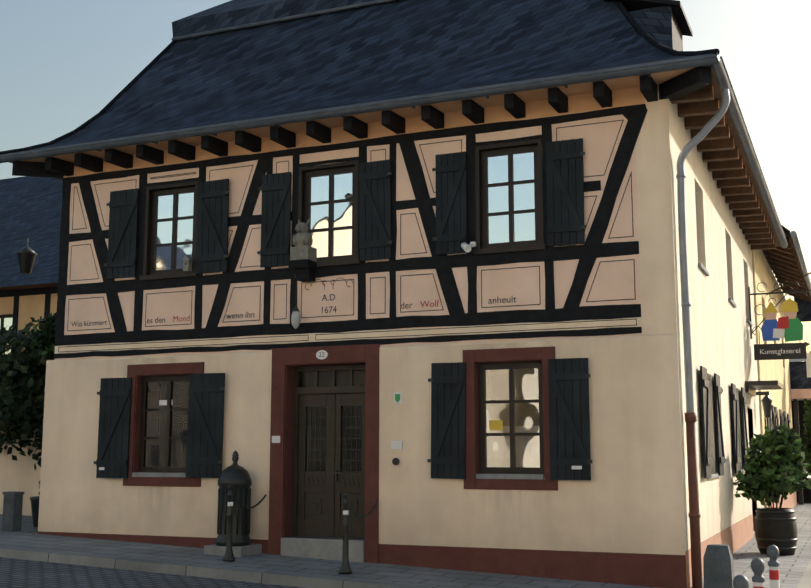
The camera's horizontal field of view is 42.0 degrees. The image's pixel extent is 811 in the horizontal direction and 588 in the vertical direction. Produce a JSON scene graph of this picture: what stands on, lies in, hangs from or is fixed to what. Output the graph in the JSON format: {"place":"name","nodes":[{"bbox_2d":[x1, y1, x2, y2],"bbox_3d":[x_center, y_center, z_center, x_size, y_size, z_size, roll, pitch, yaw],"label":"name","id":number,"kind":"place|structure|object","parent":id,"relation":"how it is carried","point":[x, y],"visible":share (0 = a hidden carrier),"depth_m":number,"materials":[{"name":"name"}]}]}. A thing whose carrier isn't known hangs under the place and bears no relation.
{"place":"outdoors","nodes":[
{"label":"outdoors","id":0,"kind":"place"},
{"bbox_2d":[0,533,717,587],"bbox_3d":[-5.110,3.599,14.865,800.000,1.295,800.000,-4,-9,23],"label":"ground","id":1,"kind":"structure","parent":0,"point":[18,573],"depth_m":11.62,"materials":[{"name":"grey stone"}]},
{"bbox_2d":[0,176,62,390],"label":"neighbouring house","id":2,"kind":"structure","parent":1,"relation":"on","point":[30,206],"depth_m":27.98,"materials":[{"name":"blue tile"}]},
{"bbox_2d":[0,546,444,587],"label":"kerb","id":3,"kind":"structure","parent":1,"relation":"on","point":[249,575],"depth_m":12.03,"materials":[{"name":"stone"}]},
{"bbox_2d":[38,84,764,587],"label":"house walls","id":4,"kind":"structure","parent":1,"relation":"on","point":[620,516],"depth_m":12.95,"materials":[{"name":"beige paint"}]},
{"bbox_2d":[0,230,59,273],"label":"hanging lantern","id":5,"kind":"object","parent":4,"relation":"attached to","point":[26,254],"visible":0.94,"depth_m":21.36,"materials":[{"name":"black metal"}]},
{"bbox_2d":[72,321,106,326],"bbox_3d":[-4.523,0.418,15.085,0.633,0.075,0.001,-4,-9,23],"label":"wall lettering","id":6,"kind":"object","parent":4,"relation":"attached to","point":[89,323],"visible":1,"depth_m":15.08,"materials":[{"name":"grey paint"}]},
{"bbox_2d":[147,317,164,322],"bbox_3d":[-3.457,0.360,14.634,0.303,0.083,0.001,-4,-9,23],"label":"wall lettering","id":7,"kind":"object","parent":4,"relation":"attached to","point":[157,320],"visible":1,"depth_m":14.62,"materials":[{"name":"grey paint"}]},
{"bbox_2d":[173,315,189,321],"bbox_3d":[-3.069,0.336,14.470,0.265,0.083,0.001,-4,-9,23],"label":"wall lettering","id":8,"kind":"object","parent":4,"relation":"attached to","point":[181,318],"visible":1,"depth_m":14.47,"materials":[{"name":"red"}]},
{"bbox_2d":[226,312,253,317],"bbox_3d":[-2.209,0.281,14.107,0.436,0.083,0.001,-4,-9,23],"label":"wall lettering","id":9,"kind":"object","parent":4,"relation":"attached to","point":[229,316],"visible":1,"depth_m":14.11,"materials":[{"name":"grey paint"}]},
{"bbox_2d":[291,275,300,328],"bbox_3d":[-1.392,0.107,13.662,0.124,0.700,0.222,-4,-9,23],"label":"hanging lantern","id":10,"kind":"object","parent":4,"relation":"hanging from","point":[295,319],"visible":0.98,"depth_m":13.55,"materials":[{"name":"white glass"}]},
{"bbox_2d":[289,218,317,281],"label":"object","id":11,"kind":"object","parent":4,"relation":"on","point":[303,259],"visible":1,"depth_m":13.60,"materials":[{"name":"stone"}]},
{"bbox_2d":[292,365,365,537],"bbox_3d":[-0.893,2.014,13.593,1.126,2.168,0.285,-4,-9,23],"label":"house door","id":12,"kind":"structure","parent":4,"relation":"in","point":[325,480],"depth_m":13.54,"materials":[{"name":"brown wood"}]},
{"bbox_2d":[305,278,352,289],"bbox_3d":[-0.991,-0.133,13.643,0.698,0.139,0.008,-4,-9,23],"label":"painted scroll ornament","id":13,"kind":"object","parent":4,"relation":"attached to","point":[331,283],"visible":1,"depth_m":13.66,"materials":[{"name":"paint"}]},
{"bbox_2d":[322,306,335,312],"bbox_3d":[-0.982,0.203,13.589,0.212,0.084,0.001,-4,-9,23],"label":"text","id":14,"kind":"object","parent":4,"relation":"attached to","point":[330,309],"visible":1,"depth_m":13.58,"materials":[{"name":"grey paint"}]},
{"bbox_2d":[272,350,402,464],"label":"wall plaques","id":15,"kind":"object","parent":4,"relation":"attached to","point":[394,444],"visible":0.98,"depth_m":12.98,"materials":[{"name":"white metal"}]},
{"bbox_2d":[123,344,557,562],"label":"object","id":16,"kind":"structure","parent":4,"relation":"attached to","point":[285,363],"depth_m":13.21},
{"bbox_2d":[138,362,543,473],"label":"ground floor windows","id":17,"kind":"structure","parent":4,"relation":"attached to","point":[511,440],"depth_m":12.60,"materials":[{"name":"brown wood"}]},
{"bbox_2d":[140,138,545,280],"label":"house windows","id":18,"kind":"structure","parent":4,"relation":"on","point":[509,197],"depth_m":13.77,"materials":[{"name":"glass"}]},
{"bbox_2d":[181,255,192,271],"bbox_3d":[-2.991,-0.421,14.488,0.130,0.230,0.100,-4,-9,23],"label":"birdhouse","id":19,"kind":"object","parent":18,"relation":"on","point":[187,260],"visible":0.96,"depth_m":14.46,"materials":[{"name":"wood"}]},
{"bbox_2d":[93,358,592,479],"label":"shutters","id":20,"kind":"object","parent":4,"relation":"attached to","point":[569,426],"visible":1,"depth_m":12.70,"materials":[{"name":"paint"}]},
{"bbox_2d":[104,138,585,278],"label":"shutters","id":21,"kind":"object","parent":4,"relation":"attached to","point":[565,216],"visible":0.96,"depth_m":13.49,"materials":[{"name":"black wood"}]},
{"bbox_2d":[54,119,641,353],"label":"wall infill panels","id":22,"kind":"object","parent":4,"relation":"attached to","point":[464,330],"visible":0.81,"depth_m":13.36,"materials":[{"name":"beige paint"}]},
{"bbox_2d":[54,104,647,358],"bbox_3d":[-1.126,-0.643,13.778,8.583,2.699,0.027,-4,-9,23],"label":"timber framing","id":23,"kind":"object","parent":4,"relation":"attached to","point":[590,250],"visible":0.81,"depth_m":13.41,"materials":[{"name":"black wood"}]},
{"bbox_2d":[0,0,719,155],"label":"house roof","id":24,"kind":"structure","parent":4,"relation":"on","point":[233,61],"depth_m":14.61,"materials":[{"name":"tile"}]},
{"bbox_2d":[0,1,719,154],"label":"house roof hips","id":25,"kind":"object","parent":24,"relation":"on","point":[637,28],"visible":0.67,"depth_m":15.46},
{"bbox_2d":[0,55,787,247],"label":"gutter","id":26,"kind":"object","parent":24,"relation":"attached to","point":[723,79],"visible":0.98,"depth_m":13.19,"materials":[{"name":"grey metal"}]},
{"bbox_2d":[604,0,692,50],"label":"dormer","id":27,"kind":"object","parent":24,"relation":"on","point":[665,22],"visible":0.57,"depth_m":13.06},
{"bbox_2d":[99,339,628,533],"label":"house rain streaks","id":28,"kind":"object","parent":4,"relation":"on","point":[451,362],"visible":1,"depth_m":12.77,"materials":[{"name":"paint"}]},
{"bbox_2d":[12,66,775,249],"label":"rafter ends","id":29,"kind":"object","parent":4,"relation":"attached to","point":[690,93],"visible":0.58,"depth_m":14.04,"materials":[{"name":"brown wood"}]},
{"bbox_2d":[9,65,780,246],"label":"eaves","id":30,"kind":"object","parent":4,"relation":"attached to","point":[626,91],"depth_m":13.43,"materials":[{"name":"beige wood"}]},
{"bbox_2d":[420,300,438,306],"bbox_3d":[0.299,0.121,13.048,0.253,0.084,0.001,-4,-9,23],"label":"painted lettering","id":31,"kind":"object","parent":4,"relation":"attached to","point":[430,303],"visible":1,"depth_m":13.04,"materials":[{"name":"red"}]},
{"bbox_2d":[461,242,475,252],"bbox_3d":[0.751,-0.565,12.820,0.157,0.159,0.255,-4,-9,23],"label":"floodlight","id":32,"kind":"object","parent":4,"relation":"attached to","point":[465,247],"visible":1,"depth_m":12.74,"materials":[{"name":"white paint"}]},
{"bbox_2d":[488,296,515,303],"bbox_3d":[1.162,0.067,12.684,0.352,0.083,0.001,-4,-9,23],"label":"wall lettering","id":33,"kind":"object","parent":4,"relation":"attached to","point":[514,298],"visible":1,"depth_m":12.68,"materials":[{"name":"grey paint"}]},
{"bbox_2d":[676,173,702,587],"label":"drainpipe","id":34,"kind":"object","parent":4,"relation":"attached to","point":[694,514],"visible":0.94,"depth_m":11.64,"materials":[{"name":"metal"}]},
{"bbox_2d":[676,89,729,411],"bbox_3d":[3.451,-0.474,12.044,0.627,3.830,0.216,-4,-9,23],"label":"downpipe","id":35,"kind":"object","parent":4,"relation":"attached to","point":[700,136],"visible":0.96,"depth_m":12.07,"materials":[{"name":"grey metal"}]},
{"bbox_2d":[700,366,748,477],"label":"shutters","id":36,"kind":"object","parent":4,"relation":"attached to","point":[708,460],"visible":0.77,"depth_m":14.33,"materials":[{"name":"black wood"}]},
{"bbox_2d":[698,263,752,478],"bbox_3d":[4.961,1.431,16.891,0.610,5.000,7.240,-4,-9,23],"label":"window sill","id":37,"kind":"structure","parent":4,"relation":"on","point":[704,270],"depth_m":14.28,"materials":[{"name":"grey stone"}]},
{"bbox_2d":[745,380,782,395],"bbox_3d":[6.498,1.712,19.099,0.550,0.200,1.400,-4,-9,23],"label":"small canopy","id":38,"kind":"object","parent":4,"relation":"attached to","point":[751,387],"visible":1,"depth_m":18.57,"materials":[{"name":"black"}]},
{"bbox_2d":[756,391,772,417],"bbox_3d":[6.898,2.124,20.294,0.310,0.500,0.191,-4,-9,23],"label":"wall lantern","id":39,"kind":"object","parent":4,"relation":"attached to","point":[766,400],"depth_m":20.22,"materials":[{"name":"black metal"}]},
{"bbox_2d":[748,282,810,359],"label":"hanging shop sign","id":40,"kind":"object","parent":4,"relation":"attached to","point":[788,326],"visible":1,"depth_m":19.93,"materials":[{"name":"multicoloured metal"}]},
{"bbox_2d":[733,574,748,587],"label":"striped bollard","id":41,"kind":"object","parent":1,"relation":"on","point":[740,581],"visible":1,"depth_m":6.85,"materials":[{"name":"metal"}]},
{"bbox_2d":[751,558,764,587],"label":"striped bollard","id":42,"kind":"object","parent":1,"relation":"on","point":[758,568],"visible":1,"depth_m":7.95,"materials":[{"name":"metal"}]},
{"bbox_2d":[767,545,779,587],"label":"striped bollard","id":43,"kind":"object","parent":1,"relation":"on","point":[773,555],"visible":1,"depth_m":9.05,"materials":[{"name":"metal"}]},
{"bbox_2d":[752,250,810,507],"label":"neighbour walls","id":44,"kind":"structure","parent":1,"relation":"on","point":[790,375],"depth_m":27.57,"materials":[{"name":"beige paint"}]},
{"bbox_2d":[767,405,790,430],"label":"shutters","id":45,"kind":"object","parent":44,"relation":"attached to","point":[787,421],"visible":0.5,"depth_m":23.66,"materials":[{"name":"grey wood"}]},
{"bbox_2d":[761,225,810,301],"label":"neighbour roof","id":46,"kind":"structure","parent":44,"relation":"on","point":[787,265],"depth_m":25.22,"materials":[{"name":"brown wood"}]},
{"bbox_2d":[766,272,810,294],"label":"besom pole","id":47,"kind":"object","parent":44,"relation":"attached to","point":[790,283],"visible":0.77,"depth_m":23.78,"materials":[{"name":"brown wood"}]},
{"bbox_2d":[802,399,810,483],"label":"climbing plant","id":48,"kind":"object","parent":44,"relation":"attached to","point":[807,447],"visible":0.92,"depth_m":30.02,"materials":[{"name":"green plant"}]},
{"bbox_2d":[0,503,810,587],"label":"street pavement","id":49,"kind":"structure","parent":0,"point":[795,570],"depth_m":12.77,"materials":[{"name":"grey stone"}]},
{"bbox_2d":[2,491,23,531],"bbox_3d":[-5.644,3.145,15.164,0.230,0.600,0.200,-4,-9,23],"label":"grey service post","id":50,"kind":"object","parent":49,"relation":"on","point":[12,511],"visible":0.85,"depth_m":15.10,"materials":[{"name":"metal"}]},
{"bbox_2d":[30,481,39,526],"bbox_3d":[-5.466,3.132,16.024,0.450,0.767,0.450,-4,-9,23],"label":"plant pot","id":51,"kind":"object","parent":49,"relation":"on","point":[34,500],"visible":0.1,"depth_m":15.84,"materials":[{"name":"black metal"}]},
{"bbox_2d":[0,411,159,515],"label":"garden wall","id":52,"kind":"structure","parent":49,"relation":"on","point":[21,474],"depth_m":18.49,"materials":[{"name":"beige paint"}]},
{"bbox_2d":[0,312,160,469],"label":"tree","id":53,"kind":"object","parent":49,"relation":"on","point":[22,387],"visible":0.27,"depth_m":17.31,"materials":[{"name":"green plant"}]},
{"bbox_2d":[204,450,261,556],"bbox_3d":[-2.175,2.658,13.409,0.540,1.330,0.500,-4,-9,23],"label":"water pump","id":54,"kind":"object","parent":49,"relation":"on","point":[236,475],"visible":0.92,"depth_m":13.25,"materials":[{"name":"black metal"}]},
{"bbox_2d":[223,484,265,561],"bbox_3d":[-1.940,2.787,13.018,0.150,0.905,0.974,-4,-9,23],"label":"slim bollard","id":55,"kind":"object","parent":49,"relation":"on","point":[228,556],"visible":1,"depth_m":12.62,"materials":[{"name":"black metal"}]},
{"bbox_2d":[339,491,378,573],"bbox_3d":[-0.488,2.744,12.326,0.156,0.905,1.104,-4,-9,23],"label":"slim bollard","id":56,"kind":"object","parent":49,"relation":"on","point":[345,568],"visible":1,"depth_m":11.86,"materials":[{"name":"black metal"}]},
{"bbox_2d":[703,544,734,587],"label":"stone bollard","id":57,"kind":"object","parent":49,"relation":"on","point":[718,568],"visible":1,"depth_m":11.09,"materials":[{"name":"grey stone"}]},
{"bbox_2d":[733,424,810,554],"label":"barrel planter","id":58,"kind":"object","parent":49,"relation":"on","point":[774,472],"visible":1,"depth_m":15.53,"materials":[{"name":"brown wood"}]},
{"bbox_2d":[806,353,810,376],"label":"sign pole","id":59,"kind":"object","parent":49,"relation":"on","point":[808,363],"visible":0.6,"depth_m":29.04,"materials":[{"name":"metal"}]},
{"bbox_2d":[0,0,810,361],"label":"sky","id":60,"kind":"structure","parent":0,"point":[62,62],"materials":[{"name":"white"}]}
]}

